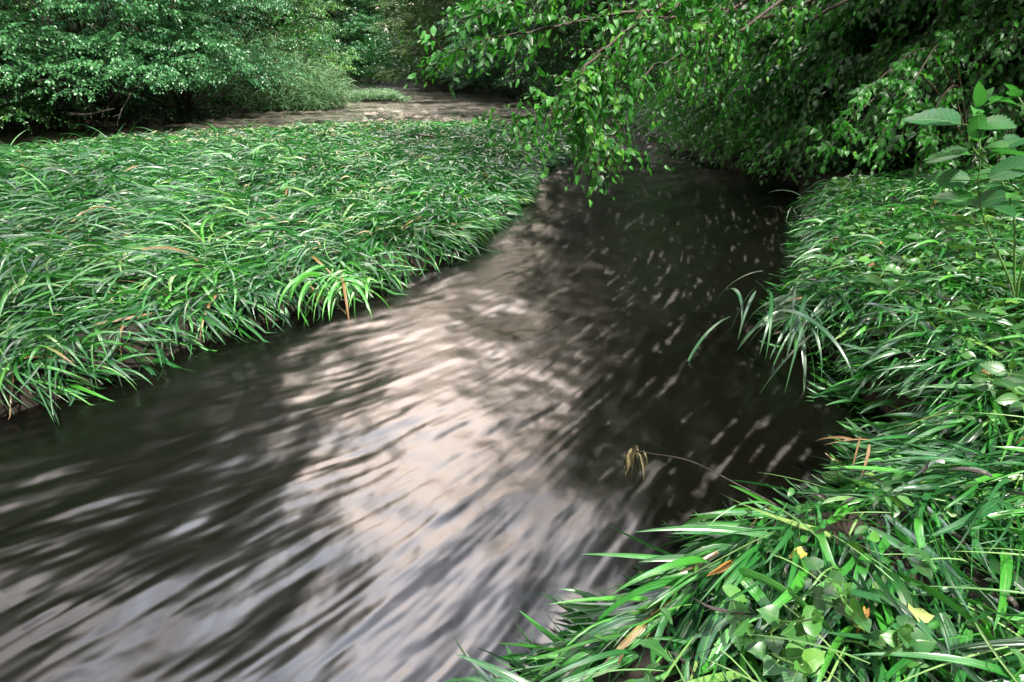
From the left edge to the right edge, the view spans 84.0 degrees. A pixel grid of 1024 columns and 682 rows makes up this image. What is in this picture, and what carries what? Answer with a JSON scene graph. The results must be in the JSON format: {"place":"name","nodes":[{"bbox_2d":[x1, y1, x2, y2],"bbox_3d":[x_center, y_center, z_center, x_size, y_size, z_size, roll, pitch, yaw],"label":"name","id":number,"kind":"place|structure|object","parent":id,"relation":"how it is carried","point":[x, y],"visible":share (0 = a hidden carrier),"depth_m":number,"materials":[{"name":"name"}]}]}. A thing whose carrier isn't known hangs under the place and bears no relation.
{"place":"outdoors","nodes":[
{"label":"outdoors","id":0,"kind":"place"},
{"bbox_2d":[1,76,807,219],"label":"shore grass","id":1,"kind":"structure","parent":0,"point":[642,114],"depth_m":13.80,"materials":[{"name":"green plant"}]},
{"bbox_2d":[0,79,890,681],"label":"water","id":2,"kind":"structure","parent":0,"point":[406,487],"depth_m":2.45,"materials":[{"name":"brown liquid"}]},
{"bbox_2d":[0,45,1023,681],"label":"ground","id":3,"kind":"structure","parent":0,"point":[844,525],"depth_m":3.27,"materials":[{"name":"brown soil"}]},
{"bbox_2d":[0,0,113,133],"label":"tree","id":4,"kind":"object","parent":3,"relation":"on","point":[10,110],"visible":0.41,"depth_m":13.00,"materials":[{"name":"green plant"}]},
{"bbox_2d":[68,102,113,117],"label":"dead branch","id":5,"kind":"object","parent":3,"relation":"on","point":[81,114],"visible":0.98,"depth_m":12.92,"materials":[{"name":"wood"}]},
{"bbox_2d":[113,93,130,119],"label":"dead branch","id":6,"kind":"object","parent":3,"relation":"on","point":[123,106],"visible":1,"depth_m":12.86,"materials":[{"name":"wood"}]},
{"bbox_2d":[0,0,268,113],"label":"tree","id":7,"kind":"object","parent":3,"relation":"on","point":[118,70],"visible":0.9,"depth_m":12.88,"materials":[{"name":"green plant"}]},
{"bbox_2d":[1,0,321,110],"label":"tree","id":8,"kind":"object","parent":3,"relation":"on","point":[179,26],"visible":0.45,"depth_m":14.76,"materials":[{"name":"green plant"}]},
{"bbox_2d":[121,0,347,76],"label":"tree","id":9,"kind":"object","parent":3,"relation":"on","point":[314,45],"visible":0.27,"depth_m":19.84,"materials":[{"name":"green plant"}]},
{"bbox_2d":[190,53,280,111],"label":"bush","id":10,"kind":"object","parent":3,"relation":"on","point":[217,92],"visible":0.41,"depth_m":18.32,"materials":[{"name":"green plant"}]},
{"bbox_2d":[197,22,331,111],"bbox_3d":[-8.466,-9.235,19.285,4.418,2.793,4.144,-12,29,-23],"label":"reed clump","id":11,"kind":"object","parent":3,"relation":"on","point":[267,101],"visible":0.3,"depth_m":18.83,"materials":[{"name":"green plant"}]},
{"bbox_2d":[192,0,366,81],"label":"tree","id":12,"kind":"object","parent":3,"relation":"on","point":[320,54],"visible":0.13,"depth_m":26.46,"materials":[{"name":"green plant"}]},
{"bbox_2d":[0,111,568,153],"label":"arching grass","id":13,"kind":"structure","parent":3,"relation":"on","point":[296,126],"depth_m":10.76,"materials":[{"name":"green plant"}]},
{"bbox_2d":[0,118,586,423],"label":"flattened grass","id":14,"kind":"structure","parent":3,"relation":"on","point":[40,189],"depth_m":4.64,"materials":[{"name":"green plant"}]},
{"bbox_2d":[0,118,565,314],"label":"seed heads","id":15,"kind":"object","parent":14,"relation":"on","point":[109,292],"visible":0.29,"depth_m":8.76,"materials":[{"name":"green plant"}]},
{"bbox_2d":[241,57,357,112],"bbox_3d":[-7.106,-8.736,19.513,3.997,1.864,3.770,0,26,0],"label":"reed clump","id":16,"kind":"object","parent":3,"relation":"on","point":[334,93],"visible":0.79,"depth_m":19.03,"materials":[{"name":"green plant"}]},
{"bbox_2d":[2,0,628,69],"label":"woodland","id":17,"kind":"object","parent":3,"relation":"on","point":[353,8],"depth_m":55.67,"materials":[{"name":"green plant"}]},
{"bbox_2d":[278,261,413,324],"bbox_3d":[-1.037,-0.256,3.495,0.842,0.416,0.552,8,27,16],"label":"grass tuft","id":18,"kind":"object","parent":3,"relation":"on","point":[345,281],"visible":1,"depth_m":3.43,"materials":[{"name":"green plant"}]},
{"bbox_2d":[307,0,401,80],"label":"background tree","id":19,"kind":"object","parent":3,"relation":"on","point":[355,46],"visible":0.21,"depth_m":46.12,"materials":[{"name":"green plant"}]},
{"bbox_2d":[312,0,423,77],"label":"background tree","id":20,"kind":"object","parent":3,"relation":"on","point":[348,4],"visible":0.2,"depth_m":47.21,"materials":[{"name":"green plant"}]},
{"bbox_2d":[344,87,410,101],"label":"sedge clump","id":21,"kind":"object","parent":3,"relation":"on","point":[372,94],"visible":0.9,"depth_m":23.10,"materials":[{"name":"green plant"}]},
{"bbox_2d":[413,132,437,141],"bbox_3d":[-1.543,-3.554,10.072,0.643,0.219,0.068,21,33,36],"label":"driftwood stick","id":22,"kind":"object","parent":3,"relation":"on","point":[430,136],"visible":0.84,"depth_m":10.07,"materials":[{"name":"grey wood"}]},
{"bbox_2d":[362,0,541,83],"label":"background tree","id":23,"kind":"object","parent":3,"relation":"on","point":[411,20],"visible":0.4,"depth_m":31.14,"materials":[{"name":"green plant"}]},
{"bbox_2d":[0,0,1018,190],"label":"understorey","id":24,"kind":"object","parent":3,"relation":"on","point":[380,56],"visible":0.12,"depth_m":19.52,"materials":[{"name":"green plant"}]},
{"bbox_2d":[6,126,1023,675],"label":"rotten debris","id":25,"kind":"object","parent":3,"relation":"on","point":[958,536],"visible":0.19,"depth_m":1.66,"materials":[{"name":"plant"}]},
{"bbox_2d":[430,0,634,93],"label":"background tree","id":26,"kind":"object","parent":3,"relation":"on","point":[502,63],"visible":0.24,"depth_m":23.72,"materials":[{"name":"green plant"}]},
{"bbox_2d":[495,0,660,98],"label":"bank shrub","id":27,"kind":"object","parent":3,"relation":"on","point":[576,29],"visible":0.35,"depth_m":19.84,"materials":[{"name":"green plant"}]},
{"bbox_2d":[401,0,883,207],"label":"overhanging tree","id":28,"kind":"object","parent":3,"relation":"on","point":[645,32],"visible":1,"depth_m":3.29,"materials":[{"name":"green plant"}]},
{"bbox_2d":[630,0,681,81],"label":"bank shrub","id":29,"kind":"object","parent":3,"relation":"on","point":[651,45],"visible":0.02,"depth_m":15.38,"materials":[{"name":"green plant"}]},
{"bbox_2d":[614,2,821,127],"bbox_3d":[5.454,-8.480,9.845,6.687,9.211,7.009,21,33,36],"label":"bank shrub","id":30,"kind":"object","parent":3,"relation":"on","point":[648,103],"depth_m":10.95,"materials":[{"name":"green plant"}]},
{"bbox_2d":[618,0,926,169],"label":"bank shrub","id":31,"kind":"object","parent":3,"relation":"on","point":[676,119],"visible":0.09,"depth_m":8.64,"materials":[{"name":"green plant"}]},
{"bbox_2d":[725,556,846,681],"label":"toothed weed","id":32,"kind":"object","parent":3,"relation":"on","point":[799,658],"visible":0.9,"depth_m":1.18,"materials":[{"name":"green plant"}]},
{"bbox_2d":[561,180,1023,681],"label":"fallen stalks","id":33,"kind":"object","parent":3,"relation":"on","point":[850,655],"visible":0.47,"depth_m":1.33,"materials":[{"name":"green plant"}]},
{"bbox_2d":[687,270,904,398],"bbox_3d":[1.465,0.017,3.060,1.009,0.592,0.793,23,34,38],"label":"grass tuft","id":34,"kind":"object","parent":3,"relation":"on","point":[799,324],"visible":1,"depth_m":2.98,"materials":[{"name":"green plant"}]},
{"bbox_2d":[584,160,1023,681],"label":"ground cover","id":35,"kind":"object","parent":3,"relation":"on","point":[740,630],"visible":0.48,"depth_m":2.91,"materials":[{"name":"green plant"}]},
{"bbox_2d":[653,0,1023,186],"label":"bank shrub","id":36,"kind":"object","parent":3,"relation":"on","point":[811,59],"visible":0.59,"depth_m":6.44,"materials":[{"name":"green plant"}]},
{"bbox_2d":[824,578,936,667],"bbox_3d":[0.723,0.603,1.168,0.145,0.216,0.210,-18,31,-32],"label":"toothed weed","id":37,"kind":"object","parent":3,"relation":"on","point":[910,636],"visible":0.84,"depth_m":1.14,"materials":[{"name":"green plant"}]},
{"bbox_2d":[806,29,968,189],"bbox_3d":[3.343,-1.806,4.471,2.443,1.140,0.619,-13,29,-25],"label":"weeping shrub","id":38,"kind":"object","parent":3,"relation":"on","point":[840,123],"visible":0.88,"depth_m":4.27,"materials":[{"name":"green plant"}]},
{"bbox_2d":[776,0,1023,183],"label":"bank shrub","id":39,"kind":"object","parent":3,"relation":"on","point":[975,76],"visible":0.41,"depth_m":5.49,"materials":[{"name":"green plant"}]},
{"bbox_2d":[902,81,1023,311],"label":"broadleaf sapling","id":40,"kind":"object","parent":3,"relation":"on","point":[1009,167],"visible":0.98,"depth_m":2.37,"materials":[{"name":"green plant"}]},
{"bbox_2d":[968,165,1023,225],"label":"broadleaf sapling","id":41,"kind":"object","parent":3,"relation":"on","point":[996,195],"visible":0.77,"depth_m":2.47,"materials":[{"name":"green plant"}]},
{"bbox_2d":[969,359,1023,412],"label":"toothed weed","id":42,"kind":"object","parent":3,"relation":"on","point":[1012,380],"visible":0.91,"depth_m":2.12,"materials":[{"name":"green plant"}]},
{"bbox_2d":[444,158,1023,681],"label":"bank grass","id":43,"kind":"structure","parent":0,"point":[636,616],"depth_m":1.62,"materials":[{"name":"green plant"}]},
{"bbox_2d":[624,445,778,505],"bbox_3d":[0.588,0.471,1.844,0.505,0.164,0.062,19,32,34],"label":"dangling stem","id":44,"kind":"object","parent":43,"relation":"attached to","point":[631,454],"visible":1,"depth_m":1.95,"materials":[{"name":"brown plant"}]},
{"bbox_2d":[706,560,733,576],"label":"fallen leaf","id":45,"kind":"object","parent":43,"relation":"on","point":[724,566],"visible":0.9,"depth_m":1.35,"materials":[{"name":"orange plant"}]},
{"bbox_2d":[789,546,807,558],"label":"fallen leaf","id":46,"kind":"object","parent":43,"relation":"on","point":[801,552],"visible":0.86,"depth_m":1.36,"materials":[{"name":"yellow plant"}]},
{"bbox_2d":[815,523,838,534],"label":"fallen leaf","id":47,"kind":"object","parent":43,"relation":"on","point":[832,527],"visible":1,"depth_m":1.40,"materials":[{"name":"brown plant"}]},
{"bbox_2d":[816,436,869,478],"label":"grass tuft","id":48,"kind":"object","parent":43,"relation":"on","point":[857,448],"visible":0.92,"depth_m":2.00,"materials":[{"name":"beige plant"}]},
{"bbox_2d":[856,606,869,633],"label":"fallen leaf","id":49,"kind":"object","parent":43,"relation":"on","point":[867,612],"visible":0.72,"depth_m":1.21,"materials":[{"name":"orange plant"}]},
{"bbox_2d":[906,603,933,622],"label":"fallen leaf","id":50,"kind":"object","parent":43,"relation":"on","point":[923,615],"visible":1,"depth_m":1.20,"materials":[{"name":"yellow plant"}]},
{"bbox_2d":[936,459,944,463],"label":"fallen leaf","id":51,"kind":"object","parent":43,"relation":"on","point":[941,461],"visible":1,"depth_m":1.68,"materials":[{"name":"white plant"}]},
{"bbox_2d":[822,443,883,492],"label":"toothed weed","id":52,"kind":"object","parent":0,"point":[837,474],"visible":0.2,"depth_m":2.25,"materials":[{"name":"green plant"}]}
]}

